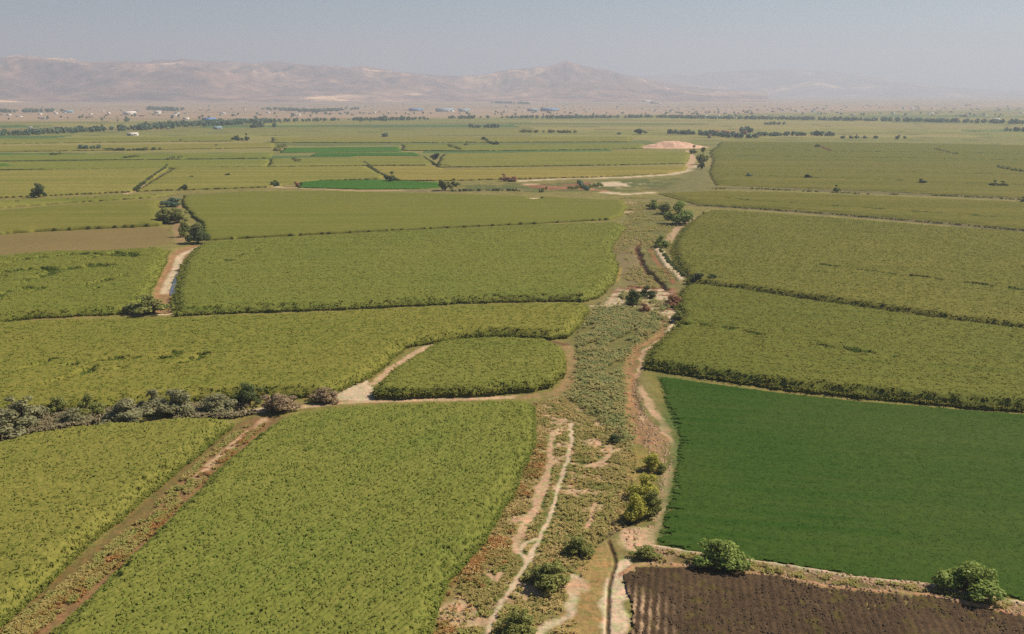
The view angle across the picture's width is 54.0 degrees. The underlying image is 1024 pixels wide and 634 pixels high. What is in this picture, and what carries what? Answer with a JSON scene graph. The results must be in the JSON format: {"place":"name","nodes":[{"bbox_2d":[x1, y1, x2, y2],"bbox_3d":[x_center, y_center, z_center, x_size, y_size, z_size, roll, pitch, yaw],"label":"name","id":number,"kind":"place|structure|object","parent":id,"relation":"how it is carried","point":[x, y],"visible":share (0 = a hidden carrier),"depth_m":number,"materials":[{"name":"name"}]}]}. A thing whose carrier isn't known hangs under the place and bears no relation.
{"place":"outdoors","nodes":[
{"label":"outdoors","id":0,"kind":"place"},
{"bbox_2d":[0,227,171,254],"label":"fallow field","id":1,"kind":"structure","parent":0,"point":[106,239],"depth_m":429.22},
{"bbox_2d":[0,400,256,439],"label":"rough grass","id":2,"kind":"structure","parent":0,"point":[47,420],"depth_m":191.12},
{"bbox_2d":[0,54,767,101],"bbox_3d":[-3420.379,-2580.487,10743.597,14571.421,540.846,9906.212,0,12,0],"label":"mountain range","id":3,"kind":"structure","parent":0,"point":[26,78],"depth_m":9504.82,"materials":[{"name":"stone"}]},
{"bbox_2d":[0,96,1023,633],"bbox_3d":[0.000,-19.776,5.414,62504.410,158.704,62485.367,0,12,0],"label":"ground","id":4,"kind":"structure","parent":0,"point":[598,600],"depth_m":516.92,"materials":[{"name":"soil"}]},
{"bbox_2d":[0,408,34,438],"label":"bush","id":5,"kind":"object","parent":4,"relation":"on","point":[18,426],"visible":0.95,"depth_m":181.76,"materials":[{"name":"green plant"}]},
{"bbox_2d":[0,395,50,426],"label":"bush","id":6,"kind":"object","parent":4,"relation":"on","point":[21,408],"visible":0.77,"depth_m":184.91,"materials":[{"name":"green plant"}]},
{"bbox_2d":[0,108,63,112],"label":"tree belt","id":7,"kind":"object","parent":4,"relation":"on","point":[28,110],"visible":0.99,"depth_m":3982.18,"materials":[{"name":"green plant"}]},
{"bbox_2d":[29,183,46,196],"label":"bush","id":8,"kind":"object","parent":4,"relation":"on","point":[38,190],"visible":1,"depth_m":612.51,"materials":[{"name":"green plant"}]},
{"bbox_2d":[44,396,69,415],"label":"bush","id":9,"kind":"object","parent":4,"relation":"on","point":[58,404],"visible":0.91,"depth_m":193.58,"materials":[{"name":"green plant"}]},
{"bbox_2d":[53,407,90,422],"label":"bush","id":10,"kind":"object","parent":4,"relation":"on","point":[73,414],"visible":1,"depth_m":188.26,"materials":[{"name":"green plant"}]},
{"bbox_2d":[0,199,162,234],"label":"corn field","id":11,"kind":"structure","parent":4,"relation":"on","point":[113,214],"depth_m":495.30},
{"bbox_2d":[0,168,167,197],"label":"corn field","id":12,"kind":"structure","parent":4,"relation":"on","point":[21,183],"depth_m":722.82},
{"bbox_2d":[0,246,171,321],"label":"corn field","id":13,"kind":"structure","parent":4,"relation":"on","point":[53,284],"depth_m":323.88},
{"bbox_2d":[0,193,175,207],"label":"corn field","id":14,"kind":"structure","parent":4,"relation":"on","point":[19,203],"depth_m":587.89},
{"bbox_2d":[77,144,100,148],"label":"hedge","id":15,"kind":"object","parent":4,"relation":"on","point":[86,147],"visible":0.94,"depth_m":1166.70,"materials":[{"name":"green plant"}]},
{"bbox_2d":[75,393,106,415],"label":"bush","id":16,"kind":"object","parent":4,"relation":"on","point":[85,408],"visible":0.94,"depth_m":192.04,"materials":[{"name":"green plant"}]},
{"bbox_2d":[0,136,235,143],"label":"corn field","id":17,"kind":"structure","parent":4,"relation":"on","point":[116,139],"depth_m":1417.23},
{"bbox_2d":[98,398,153,424],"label":"bush","id":18,"kind":"object","parent":4,"relation":"on","point":[121,412],"visible":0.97,"depth_m":188.84,"materials":[{"name":"green plant"}]},
{"bbox_2d":[103,147,160,150],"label":"hedge","id":19,"kind":"object","parent":4,"relation":"on","point":[137,149],"visible":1,"depth_m":1152.23,"materials":[{"name":"green plant"}]},
{"bbox_2d":[0,417,267,633],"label":"corn field","id":20,"kind":"structure","parent":4,"relation":"on","point":[68,495],"depth_m":154.18,"materials":[{"name":"plant"}]},
{"bbox_2d":[0,159,269,169],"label":"corn field","id":21,"kind":"structure","parent":4,"relation":"on","point":[52,165],"depth_m":894.78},
{"bbox_2d":[0,153,273,160],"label":"corn field","id":22,"kind":"structure","parent":4,"relation":"on","point":[82,157],"depth_m":1014.09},
{"bbox_2d":[0,143,275,151],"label":"corn field","id":23,"kind":"structure","parent":4,"relation":"on","point":[43,148],"depth_m":1204.74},
{"bbox_2d":[11,424,265,633],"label":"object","id":24,"kind":"object","parent":4,"relation":"on","point":[124,557],"visible":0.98,"depth_m":133.17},
{"bbox_2d":[0,118,281,135],"bbox_3d":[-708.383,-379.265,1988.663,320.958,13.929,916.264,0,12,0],"label":"tree belt","id":25,"kind":"object","parent":4,"relation":"on","point":[76,129],"visible":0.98,"depth_m":1855.14,"materials":[{"name":"green plant"}]},
{"bbox_2d":[122,294,173,313],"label":"bush","id":26,"kind":"object","parent":4,"relation":"on","point":[147,307],"visible":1,"depth_m":283.80,"materials":[{"name":"green plant"}]},
{"bbox_2d":[133,164,167,190],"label":"hedge","id":27,"kind":"object","parent":4,"relation":"on","point":[140,184],"visible":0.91,"depth_m":730.55,"materials":[{"name":"green plant"}]},
{"bbox_2d":[138,388,164,408],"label":"bush","id":28,"kind":"object","parent":4,"relation":"on","point":[154,398],"visible":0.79,"depth_m":196.56,"materials":[{"name":"green plant"}]},
{"bbox_2d":[155,207,172,222],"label":"bush","id":29,"kind":"object","parent":4,"relation":"on","point":[161,214],"visible":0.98,"depth_m":486.57,"materials":[{"name":"green plant"}]},
{"bbox_2d":[146,106,184,110],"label":"tree belt","id":30,"kind":"object","parent":4,"relation":"on","point":[164,108],"visible":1,"depth_m":4467.19,"materials":[{"name":"green plant"}]},
{"bbox_2d":[159,197,180,206],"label":"bush","id":31,"kind":"object","parent":4,"relation":"on","point":[172,202],"visible":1,"depth_m":561.61,"materials":[{"name":"green plant"}]},
{"bbox_2d":[155,388,196,414],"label":"bush","id":32,"kind":"object","parent":4,"relation":"on","point":[178,403],"visible":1,"depth_m":192.66,"materials":[{"name":"green plant"}]},
{"bbox_2d":[163,207,188,222],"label":"bush","id":33,"kind":"object","parent":4,"relation":"on","point":[177,215],"visible":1,"depth_m":487.50,"materials":[{"name":"green plant"}]},
{"bbox_2d":[178,221,189,236],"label":"bush","id":34,"kind":"object","parent":4,"relation":"on","point":[183,227],"visible":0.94,"depth_m":439.92,"materials":[{"name":"green plant"}]},
{"bbox_2d":[185,222,211,242],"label":"tree","id":35,"kind":"object","parent":4,"relation":"on","point":[198,234],"visible":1,"depth_m":419.91,"materials":[{"name":"green plant"}]},
{"bbox_2d":[143,117,269,125],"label":"tree belt","id":36,"kind":"object","parent":4,"relation":"on","point":[208,121],"visible":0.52,"depth_m":2197.27,"materials":[{"name":"green plant"}]},
{"bbox_2d":[200,393,238,414],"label":"bush","id":37,"kind":"object","parent":4,"relation":"on","point":[212,404],"visible":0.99,"depth_m":194.73,"materials":[{"name":"green plant"}]},
{"bbox_2d":[231,382,262,405],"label":"bush","id":38,"kind":"object","parent":4,"relation":"on","point":[248,393],"visible":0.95,"depth_m":198.70,"materials":[{"name":"green plant"}]},
{"bbox_2d":[136,166,383,191],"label":"corn field","id":39,"kind":"structure","parent":4,"relation":"on","point":[203,178],"depth_m":759.06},
{"bbox_2d":[249,121,276,127],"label":"tree belt","id":40,"kind":"object","parent":4,"relation":"on","point":[253,125],"visible":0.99,"depth_m":2018.02,"materials":[{"name":"green plant"}]},
{"bbox_2d":[260,393,301,411],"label":"bush","id":41,"kind":"object","parent":4,"relation":"on","point":[278,402],"visible":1,"depth_m":195.06,"materials":[{"name":"brown plant"}]},
{"bbox_2d":[50,399,537,633],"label":"corn field","id":42,"kind":"structure","parent":4,"relation":"on","point":[383,518],"depth_m":137.76,"materials":[{"name":"plant"}]},
{"bbox_2d":[0,302,589,413],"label":"corn field","id":43,"kind":"structure","parent":4,"relation":"on","point":[110,362],"depth_m":238.25,"materials":[{"name":"plant"}]},
{"bbox_2d":[261,107,358,111],"bbox_3d":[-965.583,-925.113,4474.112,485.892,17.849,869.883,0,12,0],"label":"tree belt","id":44,"kind":"object","parent":4,"relation":"on","point":[309,110],"visible":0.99,"depth_m":4352.47,"materials":[{"name":"green plant"}]},
{"bbox_2d":[308,386,340,402],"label":"bush","id":45,"kind":"object","parent":4,"relation":"on","point":[323,395],"visible":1,"depth_m":201.41,"materials":[{"name":"brown plant"}]},
{"bbox_2d":[280,146,402,152],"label":"green crop field","id":46,"kind":"structure","parent":4,"relation":"on","point":[338,149],"depth_m":1163.11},
{"bbox_2d":[267,157,435,166],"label":"corn field","id":47,"kind":"structure","parent":4,"relation":"on","point":[357,161],"depth_m":934.84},
{"bbox_2d":[311,152,419,155],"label":"green crop field","id":48,"kind":"structure","parent":4,"relation":"on","point":[373,154],"depth_m":1063.16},
{"bbox_2d":[298,179,440,188],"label":"green crop field","id":49,"kind":"structure","parent":4,"relation":"on","point":[358,184],"depth_m":698.21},
{"bbox_2d":[359,115,410,121],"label":"tree belt","id":50,"kind":"object","parent":4,"relation":"on","point":[383,118],"visible":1,"depth_m":2584.62,"materials":[{"name":"green plant"}]},
{"bbox_2d":[169,222,627,316],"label":"corn field","id":51,"kind":"structure","parent":4,"relation":"on","point":[572,262],"depth_m":344.66,"materials":[{"name":"plant"}]},
{"bbox_2d":[181,191,626,240],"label":"corn field","id":52,"kind":"structure","parent":4,"relation":"on","point":[241,215],"depth_m":527.01,"materials":[{"name":"plant"}]},
{"bbox_2d":[269,115,556,121],"bbox_3d":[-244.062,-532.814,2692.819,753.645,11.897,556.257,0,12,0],"label":"tree belt","id":53,"kind":"object","parent":4,"relation":"on","point":[396,118],"visible":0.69,"depth_m":2667.50,"materials":[{"name":"green plant"}]},
{"bbox_2d":[435,108,453,111],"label":"shed","id":54,"kind":"structure","parent":4,"relation":"on","point":[444,109],"depth_m":4202.67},
{"bbox_2d":[438,179,453,190],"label":"tree","id":55,"kind":"object","parent":4,"relation":"on","point":[443,184],"visible":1,"depth_m":657.81,"materials":[{"name":"green plant"}]},
{"bbox_2d":[271,136,632,142],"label":"corn field","id":56,"kind":"structure","parent":4,"relation":"on","point":[440,139],"depth_m":1419.23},
{"bbox_2d":[372,336,568,399],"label":"corn field","id":57,"kind":"structure","parent":4,"relation":"on","point":[480,366],"depth_m":218.08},
{"bbox_2d":[468,123,499,127],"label":"hedge","id":58,"kind":"object","parent":4,"relation":"on","point":[494,125],"visible":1,"depth_m":1999.80,"materials":[{"name":"green plant"}]},
{"bbox_2d":[433,439,546,633],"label":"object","id":59,"kind":"object","parent":4,"relation":"on","point":[474,561],"visible":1,"depth_m":134.46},
{"bbox_2d":[452,188,543,191],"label":"hedge","id":60,"kind":"object","parent":4,"relation":"on","point":[495,189],"visible":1,"depth_m":655.89,"materials":[{"name":"green plant"}]},
{"bbox_2d":[8,110,1003,121],"bbox_3d":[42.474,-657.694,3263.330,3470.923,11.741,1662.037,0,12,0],"label":"town trees","id":61,"kind":"object","parent":4,"relation":"on","point":[316,112],"visible":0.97,"depth_m":3430.16,"materials":[{"name":"green plant"}]},
{"bbox_2d":[490,101,529,103],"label":"tree belt","id":62,"kind":"object","parent":4,"relation":"on","point":[519,102],"visible":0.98,"depth_m":7100.27,"materials":[{"name":"plant"}]},
{"bbox_2d":[0,101,1023,118],"bbox_3d":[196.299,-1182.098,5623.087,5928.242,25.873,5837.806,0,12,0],"label":"distant town","id":63,"kind":"object","parent":4,"relation":"on","point":[911,108],"visible":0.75,"depth_m":4255.76,"materials":[{"name":"brick"}]},
{"bbox_2d":[497,608,537,633],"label":"bush","id":64,"kind":"object","parent":4,"relation":"on","point":[516,622],"visible":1,"depth_m":113.66,"materials":[{"name":"green plant"}]},
{"bbox_2d":[401,144,644,150],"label":"corn field","id":65,"kind":"structure","parent":4,"relation":"on","point":[498,147],"depth_m":1195.79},
{"bbox_2d":[367,166,687,180],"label":"corn field","id":66,"kind":"structure","parent":4,"relation":"on","point":[418,173],"depth_m":800.09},
{"bbox_2d":[439,395,637,633],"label":"dry grass","id":67,"kind":"structure","parent":4,"relation":"on","point":[559,537],"depth_m":146.27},
{"bbox_2d":[457,425,626,633],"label":"green weeds","id":68,"kind":"object","parent":4,"relation":"on","point":[509,607],"visible":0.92,"depth_m":143.24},
{"bbox_2d":[524,558,571,591],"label":"bush","id":69,"kind":"object","parent":4,"relation":"on","point":[547,574],"visible":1,"depth_m":125.33,"materials":[{"name":"green plant"}]},
{"bbox_2d":[519,129,576,132],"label":"tree belt","id":70,"kind":"object","parent":4,"relation":"on","point":[551,131],"visible":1,"depth_m":1721.93,"materials":[{"name":"green plant"}]},
{"bbox_2d":[436,151,689,167],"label":"corn field","id":71,"kind":"structure","parent":4,"relation":"on","point":[530,159],"depth_m":979.12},
{"bbox_2d":[538,182,603,189],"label":"hedge","id":72,"kind":"object","parent":4,"relation":"on","point":[598,184],"visible":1,"depth_m":679.14,"materials":[{"name":"green plant"}]},
{"bbox_2d":[562,536,595,556],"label":"bush","id":73,"kind":"object","parent":4,"relation":"on","point":[577,544],"visible":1,"depth_m":134.56,"materials":[{"name":"green plant"}]},
{"bbox_2d":[609,433,621,442],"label":"bush","id":74,"kind":"object","parent":4,"relation":"on","point":[614,437],"visible":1,"depth_m":178.24,"materials":[{"name":"green plant"}]},
{"bbox_2d":[566,288,670,449],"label":"reed bed","id":75,"kind":"object","parent":4,"relation":"on","point":[624,324],"visible":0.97,"depth_m":237.84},
{"bbox_2d":[625,289,641,305],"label":"bush","id":76,"kind":"object","parent":4,"relation":"on","point":[632,297],"visible":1,"depth_m":294.13,"materials":[{"name":"green plant"}]},
{"bbox_2d":[623,492,651,520],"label":"tree","id":77,"kind":"object","parent":4,"relation":"on","point":[635,511],"visible":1,"depth_m":144.84,"materials":[{"name":"green plant"}]},
{"bbox_2d":[626,472,659,495],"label":"tree","id":78,"kind":"object","parent":4,"relation":"on","point":[644,487],"visible":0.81,"depth_m":153.24,"materials":[{"name":"green plant"}]},
{"bbox_2d":[628,544,662,559],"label":"bush","id":79,"kind":"object","parent":4,"relation":"on","point":[646,551],"visible":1,"depth_m":133.32,"materials":[{"name":"green plant"}]},
{"bbox_2d":[610,196,684,287],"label":"rough grass","id":80,"kind":"structure","parent":4,"relation":"on","point":[631,228],"depth_m":435.23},
{"bbox_2d":[624,381,671,545],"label":"soil clods","id":81,"kind":"object","parent":4,"relation":"on","point":[660,459],"visible":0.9,"depth_m":178.24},
{"bbox_2d":[638,285,657,297],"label":"bush","id":82,"kind":"object","parent":4,"relation":"on","point":[646,293],"visible":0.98,"depth_m":307.15,"materials":[{"name":"green plant"}]},
{"bbox_2d":[641,489,662,516],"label":"bush","id":83,"kind":"object","parent":4,"relation":"on","point":[653,502],"visible":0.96,"depth_m":146.28,"materials":[{"name":"green plant"}]},
{"bbox_2d":[645,199,658,208],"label":"bush","id":84,"kind":"object","parent":4,"relation":"on","point":[653,205],"visible":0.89,"depth_m":549.91,"materials":[{"name":"green plant"}]},
{"bbox_2d":[642,451,662,470],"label":"bush","id":85,"kind":"object","parent":4,"relation":"on","point":[650,461],"visible":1,"depth_m":164.79,"materials":[{"name":"green plant"}]},
{"bbox_2d":[652,235,669,247],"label":"bush","id":86,"kind":"object","parent":4,"relation":"on","point":[664,243],"visible":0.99,"depth_m":409.21,"materials":[{"name":"green plant"}]},
{"bbox_2d":[536,114,787,119],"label":"tree belt","id":87,"kind":"object","parent":4,"relation":"on","point":[660,116],"visible":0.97,"depth_m":2870.71,"materials":[{"name":"green plant"}]},
{"bbox_2d":[658,202,672,213],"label":"bush","id":88,"kind":"object","parent":4,"relation":"on","point":[664,207],"visible":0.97,"depth_m":525.26,"materials":[{"name":"green plant"}]},
{"bbox_2d":[659,248,686,276],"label":"hedge","id":89,"kind":"object","parent":4,"relation":"on","point":[668,260],"visible":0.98,"depth_m":365.21,"materials":[{"name":"green plant"}]},
{"bbox_2d":[641,141,706,148],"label":"sandy mound","id":90,"kind":"object","parent":4,"relation":"on","point":[671,145],"visible":0.77,"depth_m":1208.76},
{"bbox_2d":[665,294,682,305],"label":"bush","id":91,"kind":"object","parent":4,"relation":"on","point":[673,300],"visible":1,"depth_m":294.44,"materials":[{"name":"brown plant"}]},
{"bbox_2d":[662,200,693,223],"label":"tree","id":92,"kind":"object","parent":4,"relation":"on","point":[684,216],"visible":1,"depth_m":483.35,"materials":[{"name":"green plant"}]},
{"bbox_2d":[671,310,684,320],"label":"bush","id":93,"kind":"object","parent":4,"relation":"on","point":[678,315],"visible":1,"depth_m":273.54,"materials":[{"name":"green plant"}]},
{"bbox_2d":[689,272,704,282],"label":"bush","id":94,"kind":"object","parent":4,"relation":"on","point":[696,275],"visible":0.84,"depth_m":328.79,"materials":[{"name":"green plant"}]},
{"bbox_2d":[696,147,708,162],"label":"tree","id":95,"kind":"object","parent":4,"relation":"on","point":[701,158],"visible":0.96,"depth_m":908.05,"materials":[{"name":"green plant"}]},
{"bbox_2d":[667,129,757,137],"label":"tree belt","id":96,"kind":"object","parent":4,"relation":"on","point":[721,134],"visible":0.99,"depth_m":1581.84,"materials":[{"name":"green plant"}]},
{"bbox_2d":[692,538,755,571],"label":"tree","id":97,"kind":"object","parent":4,"relation":"on","point":[724,554],"visible":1,"depth_m":130.05,"materials":[{"name":"green plant"}]},
{"bbox_2d":[756,130,834,135],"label":"tree belt","id":98,"kind":"object","parent":4,"relation":"on","point":[801,133],"visible":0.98,"depth_m":1581.80,"materials":[{"name":"green plant"}]},
{"bbox_2d":[641,283,1023,411],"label":"corn field","id":99,"kind":"structure","parent":4,"relation":"on","point":[760,339],"depth_m":234.29,"materials":[{"name":"plant"}]},
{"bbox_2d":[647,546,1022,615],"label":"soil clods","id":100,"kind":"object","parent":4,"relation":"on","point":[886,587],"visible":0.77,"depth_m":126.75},
{"bbox_2d":[656,549,1023,609],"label":"bund weeds","id":101,"kind":"object","parent":4,"relation":"on","point":[688,555],"visible":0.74,"depth_m":126.93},
{"bbox_2d":[660,191,1023,228],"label":"corn field","id":102,"kind":"structure","parent":4,"relation":"on","point":[1002,214],"depth_m":559.76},
{"bbox_2d":[669,209,1023,328],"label":"corn field","id":103,"kind":"structure","parent":4,"relation":"on","point":[974,275],"depth_m":359.74,"materials":[{"name":"plant"}]},
{"bbox_2d":[697,204,1023,230],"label":"hedge","id":104,"kind":"object","parent":4,"relation":"on","point":[878,217],"visible":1,"depth_m":513.81,"materials":[{"name":"green plant"}]},
{"bbox_2d":[707,160,1023,197],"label":"corn field","id":105,"kind":"structure","parent":4,"relation":"on","point":[970,179],"depth_m":762.04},
{"bbox_2d":[709,141,1023,164],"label":"corn field","id":106,"kind":"structure","parent":4,"relation":"on","point":[879,152],"depth_m":1091.98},
{"bbox_2d":[715,187,1021,199],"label":"hedge","id":107,"kind":"object","parent":4,"relation":"on","point":[890,194],"visible":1,"depth_m":632.34,"materials":[{"name":"green plant"}]},
{"bbox_2d":[768,115,1023,123],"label":"tree belt","id":108,"kind":"object","parent":4,"relation":"on","point":[967,120],"visible":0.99,"depth_m":2511.96,"materials":[{"name":"green plant"}]},
{"bbox_2d":[930,561,1006,601],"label":"tree","id":109,"kind":"object","parent":4,"relation":"on","point":[982,583],"visible":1,"depth_m":123.48,"materials":[{"name":"green plant"}]},
{"bbox_2d":[0,0,1023,90],"label":"sky","id":110,"kind":"structure","parent":0,"point":[973,44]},
{"bbox_2d":[623,566,1023,633],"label":"ploughed field","id":111,"kind":"structure","parent":0,"point":[932,624],"depth_m":120.06,"materials":[{"name":"soil"}]},
{"bbox_2d":[631,569,1023,633],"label":"soil clods","id":112,"kind":"object","parent":111,"relation":"on","point":[795,602],"visible":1,"depth_m":119.73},
{"bbox_2d":[633,69,1023,96],"bbox_3d":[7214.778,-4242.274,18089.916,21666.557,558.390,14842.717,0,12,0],"label":"mountain range","id":113,"kind":"structure","parent":0,"point":[791,83],"depth_m":17219.76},
{"bbox_2d":[658,377,1023,599],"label":"alfalfa field","id":114,"kind":"structure","parent":0,"point":[920,493],"depth_m":159.14,"materials":[{"name":"plant"}]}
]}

